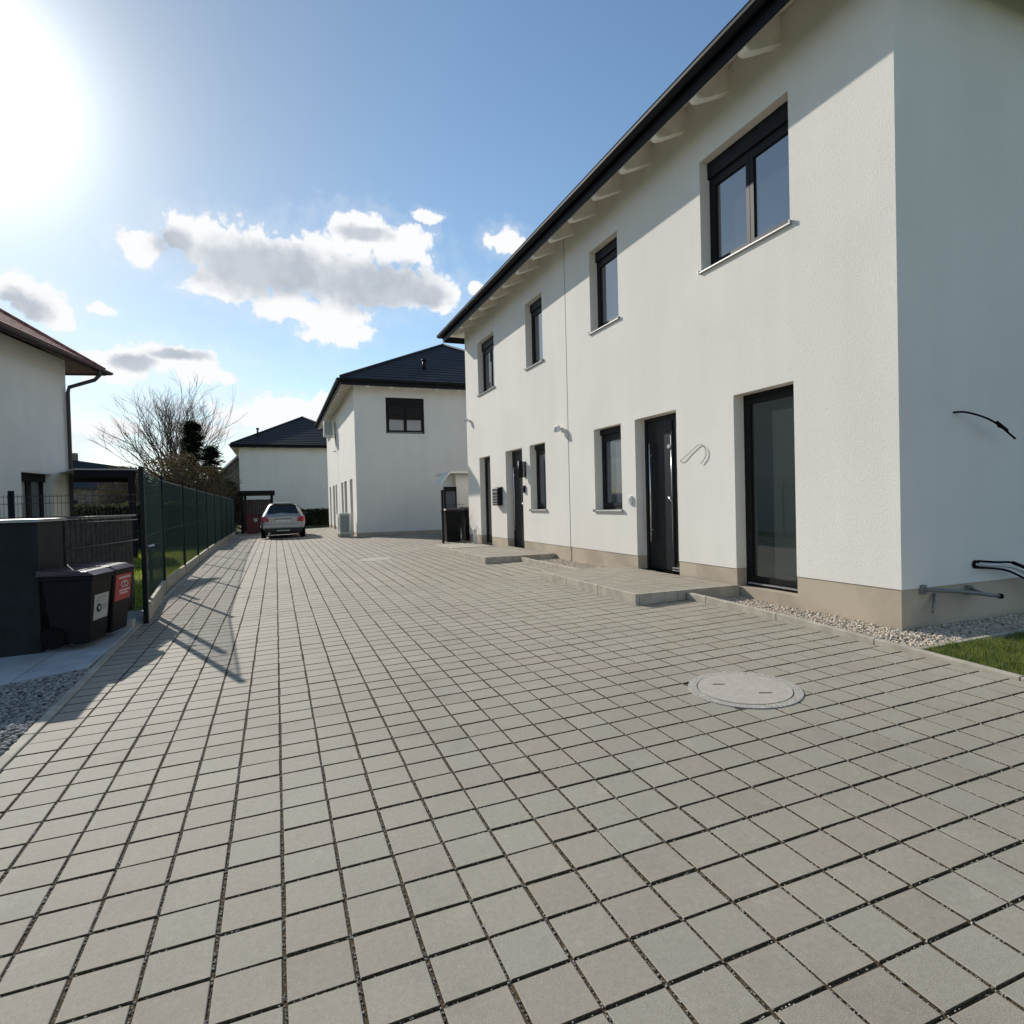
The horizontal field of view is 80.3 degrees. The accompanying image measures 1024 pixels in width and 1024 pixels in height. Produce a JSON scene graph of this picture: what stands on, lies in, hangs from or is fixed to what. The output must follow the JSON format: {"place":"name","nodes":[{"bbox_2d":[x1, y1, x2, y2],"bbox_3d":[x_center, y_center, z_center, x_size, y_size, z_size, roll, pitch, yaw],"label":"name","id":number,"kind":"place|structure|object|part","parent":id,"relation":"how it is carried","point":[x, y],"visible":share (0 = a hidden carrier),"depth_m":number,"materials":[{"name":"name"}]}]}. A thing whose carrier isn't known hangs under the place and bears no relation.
{"place":"outdoors","nodes":[
{"label":"outdoors","id":0,"kind":"place"},
{"bbox_2d":[0,668,88,756],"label":"drive gravel","id":1,"kind":"structure","parent":0,"point":[23,712],"depth_m":4.23,"materials":[{"name":"grey gravel"}]},
{"bbox_2d":[0,610,142,686],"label":"slab path","id":2,"kind":"structure","parent":0,"point":[65,659],"depth_m":5.37,"materials":[{"name":"concrete"}]},
{"bbox_2d":[0,518,66,657],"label":"storage cabinet","id":3,"kind":"object","parent":2,"relation":"on","point":[29,548],"visible":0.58,"depth_m":5.61,"materials":[{"name":"metal"}]},
{"bbox_2d":[32,566,115,649],"bbox_3d":[-4.193,0.898,5.836,0.537,0.739,0.454,-2,1,-10],"label":"wheelie bin","id":4,"kind":"object","parent":2,"relation":"on","point":[77,598],"visible":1,"depth_m":5.66,"materials":[{"name":"plastic"}]},
{"bbox_2d":[60,515,138,610],"bbox_3d":[-4.836,0.667,7.202,0.070,1.247,1.950,-2,1,-12],"label":"board fence","id":5,"kind":"object","parent":2,"relation":"on","point":[100,539],"visible":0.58,"depth_m":7.14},
{"bbox_2d":[64,561,134,632],"bbox_3d":[-4.265,0.887,6.269,0.537,0.739,0.454,-2,1,-10],"label":"wheelie bin","id":6,"kind":"object","parent":2,"relation":"on","point":[119,598],"visible":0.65,"depth_m":6.24,"materials":[{"name":"plastic"}]},
{"bbox_2d":[121,618,135,628],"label":"concrete block","id":7,"kind":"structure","parent":2,"relation":"on","point":[131,623],"depth_m":6.67,"materials":[{"name":"grey concrete"}]},
{"bbox_2d":[132,545,210,609],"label":"garden grass","id":8,"kind":"structure","parent":0,"point":[137,562],"depth_m":12.91,"materials":[{"name":"green plant"}]},
{"bbox_2d":[128,525,328,611],"bbox_3d":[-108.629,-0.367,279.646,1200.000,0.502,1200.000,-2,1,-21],"label":"ground","id":9,"kind":"structure","parent":0,"point":[238,531],"depth_m":23.96,"materials":[{"name":"green plant"}]},
{"bbox_2d":[0,308,113,519],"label":"white house","id":10,"kind":"structure","parent":9,"relation":"on","point":[36,366],"depth_m":16.65,"materials":[{"name":"paint"}]},
{"bbox_2d":[21,473,44,518],"bbox_3d":[-13.134,0.170,16.519,0.140,2.439,1.400,-2,1,-10],"label":"terrace door","id":11,"kind":"structure","parent":10,"relation":"in","point":[31,483],"depth_m":16.73,"materials":[{"name":"black glass"}]},
{"bbox_2d":[0,491,152,582],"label":"garden fence","id":12,"kind":"object","parent":9,"relation":"on","point":[11,503],"visible":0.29,"depth_m":10.41,"materials":[{"name":"metal"}]},
{"bbox_2d":[60,468,137,558],"bbox_3d":[-12.249,0.117,17.815,2.200,2.580,3.300,-2,1,-32],"label":"pergola","id":13,"kind":"object","parent":9,"relation":"on","point":[105,475],"visible":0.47,"depth_m":16.96,"materials":[{"name":"metal"}]},
{"bbox_2d":[72,453,145,504],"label":"building","id":14,"kind":"structure","parent":9,"relation":"on","point":[82,488],"depth_m":37.33,"materials":[{"name":"stone"}]},
{"bbox_2d":[76,466,153,504],"bbox_3d":[-18.168,-0.367,28.244,3.549,3.574,3.765,-2,1,-21],"label":"shrub","id":15,"kind":"object","parent":9,"relation":"on","point":[119,497],"visible":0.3,"depth_m":27.89,"materials":[{"name":"green plant"}]},
{"bbox_2d":[0,533,239,772],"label":"kerb driveway","id":16,"kind":"structure","parent":9,"relation":"on","point":[7,757],"depth_m":4.31,"materials":[{"name":"concrete"}]},
{"bbox_2d":[74,501,182,549],"bbox_3d":[-13.763,0.535,20.966,4.632,1.847,1.464,-2,1,-21],"label":"hedge","id":17,"kind":"object","parent":9,"relation":"on","point":[82,509],"visible":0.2,"depth_m":20.72,"materials":[{"name":"green plant"}]},
{"bbox_2d":[112,457,187,502],"bbox_3d":[-17.604,-0.702,30.537,3.830,4.079,4.612,-1,1,32],"label":"shrub","id":18,"kind":"object","parent":9,"relation":"on","point":[152,460],"visible":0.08,"depth_m":30.40,"materials":[{"name":"brown plant"}]},
{"bbox_2d":[90,370,246,476],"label":"bare tree","id":19,"kind":"object","parent":9,"relation":"on","point":[168,432],"visible":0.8,"depth_m":41.76,"materials":[{"name":"brown plant"}]},
{"bbox_2d":[136,452,230,502],"bbox_3d":[-16.053,-0.793,29.262,4.502,4.169,3.963,-1,1,44],"label":"shrub","id":20,"kind":"object","parent":9,"relation":"on","point":[180,479],"visible":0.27,"depth_m":29.32,"materials":[{"name":"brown plant"}]},
{"bbox_2d":[138,467,234,623],"bbox_3d":[-8.989,0.352,18.294,0.330,1.938,24.645,-2,1,-23],"label":"wire fence","id":21,"kind":"object","parent":9,"relation":"on","point":[151,602],"visible":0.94,"depth_m":10.65,"materials":[{"name":"metal"}]},
{"bbox_2d":[165,420,238,508],"bbox_3d":[-19.998,-2.120,37.194,5.717,7.175,7.357,-1,1,14],"label":"conifer","id":22,"kind":"object","parent":9,"relation":"on","point":[193,438],"visible":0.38,"depth_m":37.13,"materials":[{"name":"green plant"}]},
{"bbox_2d":[184,465,248,529],"bbox_3d":[-15.249,-0.580,30.565,3.143,3.601,3.689,-1,1,11],"label":"shrub","id":23,"kind":"object","parent":9,"relation":"on","point":[220,490],"visible":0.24,"depth_m":30.40,"materials":[{"name":"green plant"}]},
{"bbox_2d":[194,445,250,517],"bbox_3d":[-18.119,-1.375,36.957,5.025,5.537,4.405,-1,1,1],"label":"conifer","id":24,"kind":"object","parent":9,"relation":"on","point":[209,453],"visible":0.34,"depth_m":36.67,"materials":[{"name":"green plant"}]},
{"bbox_2d":[215,456,240,523],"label":"brown house","id":25,"kind":"structure","parent":9,"relation":"on","point":[233,464],"depth_m":56.47,"materials":[{"name":"stone"}]},
{"bbox_2d":[209,481,247,532],"bbox_3d":[-15.653,-0.284,33.586,2.560,2.899,3.183,-2,1,-21],"label":"shrub","id":26,"kind":"object","parent":9,"relation":"on","point":[237,506],"visible":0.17,"depth_m":33.46,"materials":[{"name":"green plant"}]},
{"bbox_2d":[228,416,328,512],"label":"white house","id":27,"kind":"structure","parent":9,"relation":"on","point":[286,461],"depth_m":45.89,"materials":[{"name":"paint"}]},
{"bbox_2d":[301,507,328,525],"bbox_3d":[-12.280,0.289,39.221,3.832,1.258,1.469,-2,1,-21],"label":"hedge","id":28,"kind":"object","parent":9,"relation":"on","point":[316,517],"visible":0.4,"depth_m":38.65,"materials":[{"name":"green plant"}]},
{"bbox_2d":[314,343,467,536],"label":"white house","id":29,"kind":"structure","parent":9,"relation":"on","point":[399,427],"depth_m":23.86,"materials":[{"name":"paint"}]},
{"bbox_2d":[323,420,335,451],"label":"wall unit","id":30,"kind":"structure","parent":29,"relation":"attached to","point":[327,428],"depth_m":29.83,"materials":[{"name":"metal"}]},
{"bbox_2d":[385,397,423,433],"bbox_3d":[-4.180,-3.732,23.721,1.499,1.415,0.113,-2,1,-21],"label":"window","id":31,"kind":"structure","parent":29,"relation":"in","point":[403,415],"depth_m":23.69,"materials":[{"name":"black glass"}]},
{"bbox_2d":[434,471,468,537],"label":"garden shed","id":32,"kind":"structure","parent":9,"relation":"on","point":[454,484],"depth_m":19.72,"materials":[{"name":"white paint"}]},
{"bbox_2d":[443,487,456,507],"bbox_3d":[-1.981,0.032,19.583,0.420,1.695,0.060,-2,1,-21],"label":"door","id":33,"kind":"structure","parent":32,"relation":"in","point":[445,489],"depth_m":19.53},
{"bbox_2d":[436,543,490,549],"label":"paving slab","id":34,"kind":"structure","parent":9,"relation":"on","point":[456,545],"depth_m":15.58,"materials":[{"name":"concrete"}]},
{"bbox_2d":[461,514,477,543],"bbox_3d":[-1.079,0.425,16.410,0.491,0.935,0.882,-1,1,18],"label":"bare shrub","id":35,"kind":"object","parent":34,"relation":"on","point":[470,531],"visible":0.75,"depth_m":16.40,"materials":[{"name":"brown plant"}]},
{"bbox_2d":[436,0,1023,630],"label":"white house","id":36,"kind":"structure","parent":9,"relation":"on","point":[768,254],"depth_m":6.32,"materials":[{"name":"paint"}]},
{"bbox_2d":[477,335,494,396],"bbox_3d":[-0.590,-3.759,15.561,0.256,1.395,1.336,-2,1,-21],"label":"window","id":37,"kind":"structure","parent":36,"relation":"in","point":[488,346],"depth_m":15.77,"materials":[{"name":"black glass"}]},
{"bbox_2d":[485,457,492,544],"bbox_3d":[-0.574,-0.272,15.879,0.200,2.340,0.860,-2,1,-21],"label":"glazed door","id":38,"kind":"structure","parent":36,"relation":"in","point":[487,460],"depth_m":16.11,"materials":[{"name":"black glass"}]},
{"bbox_2d":[492,487,502,505],"bbox_3d":[-0.358,-0.384,14.793,0.138,0.449,0.400,-2,1,-21],"label":"mailbox","id":39,"kind":"object","parent":36,"relation":"attached to","point":[497,496],"visible":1,"depth_m":14.64,"materials":[{"name":"metal"}]},
{"bbox_2d":[512,449,524,548],"bbox_3d":[0.186,-0.268,13.964,0.210,2.325,1.040,-2,1,-21],"label":"front door","id":40,"kind":"structure","parent":36,"relation":"in","point":[519,542],"depth_m":14.21,"materials":[{"name":"black metal"}]},
{"bbox_2d":[518,461,525,477],"bbox_3d":[0.181,-0.929,13.325,0.164,0.360,0.270,-2,1,-21],"label":"wall lantern","id":41,"kind":"object","parent":36,"relation":"attached to","point":[521,469],"depth_m":13.21,"materials":[{"name":"metal"}]},
{"bbox_2d":[522,485,525,492],"bbox_3d":[0.259,-0.501,13.315,0.050,0.160,0.100,-2,1,-21],"label":"doorbell","id":42,"kind":"object","parent":36,"relation":"attached to","point":[523,488],"visible":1,"depth_m":13.28,"materials":[{"name":"metal"}]},
{"bbox_2d":[524,297,543,370],"bbox_3d":[0.533,-3.740,12.672,0.256,1.395,0.936,-2,1,-21],"label":"window","id":43,"kind":"structure","parent":36,"relation":"in","point":[535,308],"depth_m":12.84,"materials":[{"name":"black glass"}]},
{"bbox_2d":[529,443,546,510],"bbox_3d":[0.623,-0.719,12.683,0.256,1.402,0.856,-2,1,-21],"label":"window","id":44,"kind":"structure","parent":36,"relation":"in","point":[540,449],"depth_m":12.87,"materials":[{"name":"black glass"}]},
{"bbox_2d":[554,425,561,432],"bbox_3d":[0.878,-1.568,11.511,0.143,0.125,0.126,-2,1,-21],"label":"floodlight","id":45,"kind":"object","parent":36,"relation":"attached to","point":[557,428],"visible":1,"depth_m":11.45,"materials":[{"name":"white plastic"}]},
{"bbox_2d":[588,237,619,334],"bbox_3d":[1.578,-3.723,9.983,0.256,1.395,0.966,-2,1,-21],"label":"window","id":46,"kind":"structure","parent":36,"relation":"in","point":[606,257],"depth_m":10.11,"materials":[{"name":"black glass"}]},
{"bbox_2d":[593,425,623,511],"bbox_3d":[1.658,-0.702,10.022,0.256,1.402,0.926,-2,1,-21],"label":"window","id":47,"kind":"structure","parent":36,"relation":"in","point":[611,437],"depth_m":10.16,"materials":[{"name":"black glass"}]},
{"bbox_2d":[627,496,632,503],"bbox_3d":[1.813,-0.186,9.351,0.042,0.120,0.090,-2,1,-21],"label":"doorbell","id":48,"kind":"object","parent":36,"relation":"attached to","point":[629,498],"visible":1,"depth_m":9.32,"materials":[{"name":"white plastic"}]},
{"bbox_2d":[644,413,679,573],"bbox_3d":[2.196,-0.255,8.791,0.210,2.285,1.020,-2,1,-21],"label":"front door","id":49,"kind":"structure","parent":36,"relation":"in","point":[659,432],"depth_m":8.90,"materials":[{"name":"black metal"}]},
{"bbox_2d":[680,444,705,463],"bbox_3d":[2.372,-0.743,7.930,0.058,0.258,0.539,-2,1,-21],"label":"wall cable","id":50,"kind":"object","parent":36,"relation":"attached to","point":[692,449],"depth_m":7.79,"materials":[{"name":"white plastic"}]},
{"bbox_2d":[698,100,791,274],"bbox_3d":[2.721,-3.705,7.042,0.256,1.395,1.476,-2,1,-21],"label":"window","id":51,"kind":"structure","parent":36,"relation":"in","point":[749,180],"depth_m":7.03,"materials":[{"name":"black glass"}]},
{"bbox_2d":[743,384,797,592],"bbox_3d":[2.932,-0.235,6.856,0.200,2.300,0.900,-2,1,-21],"label":"glazed door","id":52,"kind":"structure","parent":36,"relation":"in","point":[769,440],"depth_m":6.92,"materials":[{"name":"black glass"}]},
{"bbox_2d":[919,585,1003,613],"bbox_3d":[4.033,0.765,5.448,0.754,0.247,0.259,-2,1,-21],"label":"pipe bracket","id":53,"kind":"object","parent":36,"relation":"attached to","point":[969,589],"visible":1,"depth_m":5.40,"materials":[{"name":"metal"}]},
{"bbox_2d":[953,411,1015,438],"bbox_3d":[4.345,-0.796,5.576,0.644,0.267,0.103,-2,1,-5],"label":"wall cable","id":54,"kind":"object","parent":36,"relation":"attached to","point":[1001,426],"depth_m":5.55,"materials":[{"name":"rubber"}]},
{"bbox_2d":[972,560,1023,578],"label":"cable bundle","id":55,"kind":"object","parent":36,"relation":"attached to","point":[976,564],"visible":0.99,"depth_m":5.66,"materials":[{"name":"plastic"}]},
{"bbox_2d":[521,557,1023,681],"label":"curb edging","id":56,"kind":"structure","parent":9,"relation":"on","point":[785,618],"depth_m":5.03,"materials":[{"name":"concrete"}]},
{"bbox_2d":[0,0,748,490],"label":"sky","id":57,"kind":"structure","parent":0,"point":[274,201],"materials":[{"name":"blue"}]},
{"bbox_2d":[0,527,1023,1023],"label":"pavement","id":58,"kind":"structure","parent":0,"point":[248,977],"depth_m":2.52,"materials":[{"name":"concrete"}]},
{"bbox_2d":[245,513,258,533],"bbox_3d":[-13.182,0.590,30.919,0.680,1.020,0.660,-2,1,-21],"label":"red bin","id":59,"kind":"object","parent":58,"relation":"on","point":[252,521],"visible":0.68,"depth_m":30.66,"materials":[{"name":"plastic"}]},
{"bbox_2d":[237,490,274,533],"bbox_3d":[-13.970,-0.008,33.409,1.770,2.215,4.400,-2,1,-21],"label":"carport","id":60,"kind":"object","parent":58,"relation":"on","point":[254,506],"visible":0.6,"depth_m":31.91,"materials":[{"name":"brown wood"}]},
{"bbox_2d":[258,502,305,538],"bbox_3d":[-9.997,0.323,26.484,2.000,1.468,3.992,-2,1,-21],"label":"parked car","id":61,"kind":"object","parent":58,"relation":"on","point":[283,518],"visible":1,"depth_m":24.78,"materials":[{"name":"silver metal"}]},
{"bbox_3d":[-9.414,-0.110,24.947,1.195,0.355,0.366,-2,1,-21],"label":"rear window","id":62,"kind":"part","parent":61,"relation":"part of","materials":[{"name":"black glass"}]},
{"bbox_2d":[337,513,352,537],"bbox_3d":[-6.442,0.512,23.458,0.515,0.940,0.810,-2,1,-21],"label":"heat pump","id":63,"kind":"object","parent":58,"relation":"on","point":[345,524],"visible":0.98,"depth_m":23.09,"materials":[{"name":"metal"}]},
{"bbox_2d":[359,557,391,560],"bbox_3d":[-3.014,1.061,13.427,0.700,0.058,0.700,-2,1,-21],"label":"manhole cover","id":64,"kind":"object","parent":58,"relation":"on","point":[376,559],"visible":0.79,"depth_m":13.44,"materials":[{"name":"concrete"}]},
{"bbox_2d":[440,508,461,540],"bbox_3d":[-1.804,0.370,18.103,0.554,0.979,0.640,-2,1,-21],"label":"wheelie bin","id":65,"kind":"object","parent":58,"relation":"on","point":[447,513],"visible":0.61,"depth_m":17.87,"materials":[{"name":"plastic"}]},
{"bbox_2d":[441,490,464,543],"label":"wire gate","id":66,"kind":"structure","parent":58,"relation":"on","point":[442,515],"depth_m":17.33,"materials":[{"name":"black metal"}]},
{"bbox_2d":[459,507,469,539],"bbox_3d":[-1.280,0.340,18.521,0.554,0.999,0.640,-2,1,-21],"label":"wheelie bin","id":67,"kind":"object","parent":58,"relation":"on","point":[466,533],"visible":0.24,"depth_m":18.25,"materials":[{"name":"plastic"}]},
{"bbox_2d":[448,546,554,563],"bbox_3d":[-0.296,0.987,12.910,1.455,0.324,2.630,-2,1,-21],"label":"doorstep","id":68,"kind":"object","parent":58,"relation":"on","point":[492,554],"visible":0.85,"depth_m":12.23,"materials":[{"name":"concrete"}]},
{"bbox_2d":[0,600,1023,1023],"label":"joint chippings","id":69,"kind":"object","parent":58,"relation":"on","point":[544,832],"visible":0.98,"depth_m":2.35,"materials":[{"name":"grey gravel"}]},
{"bbox_2d":[541,566,739,604],"bbox_3d":[1.568,1.038,8.142,1.435,0.324,2.570,-2,1,-21],"label":"doorstep","id":70,"kind":"object","parent":58,"relation":"on","point":[632,585],"visible":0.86,"depth_m":7.52,"materials":[{"name":"concrete"}]},
{"bbox_2d":[688,672,803,708],"bbox_3d":[1.484,1.144,3.883,0.690,0.058,0.690,-2,1,-21],"label":"manhole cover","id":71,"kind":"object","parent":58,"relation":"on","point":[743,690],"visible":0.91,"depth_m":3.84,"materials":[{"name":"concrete"}]},
{"bbox_2d":[539,558,601,568],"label":"gravel","id":72,"kind":"structure","parent":0,"point":[570,563],"depth_m":10.86,"materials":[{"name":"grey gravel"}]},
{"bbox_2d":[718,596,1023,647],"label":"gravel strip","id":73,"kind":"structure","parent":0,"point":[943,633],"depth_m":5.43,"materials":[{"name":"gravel"}]},
{"bbox_2d":[921,630,1023,675],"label":"lawn","id":74,"kind":"structure","parent":0,"point":[1017,642],"depth_m":4.45,"materials":[{"name":"plant"}]},
{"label":"gravel bed","id":75,"kind":"structure","parent":0,"visible":0},
{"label":"far gravel","id":76,"kind":"object","parent":75,"relation":"on","visible":0},
{"bbox_2d":[473,529,476,542],"bbox_3d":[-0.994,0.697,16.376,0.101,0.480,0.104,-2,1,-21],"label":"downpipe stub","id":77,"kind":"object","parent":76,"relation":"on","point":[475,535],"visible":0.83,"depth_m":16.34,"materials":[{"name":"white plastic"}]}
]}

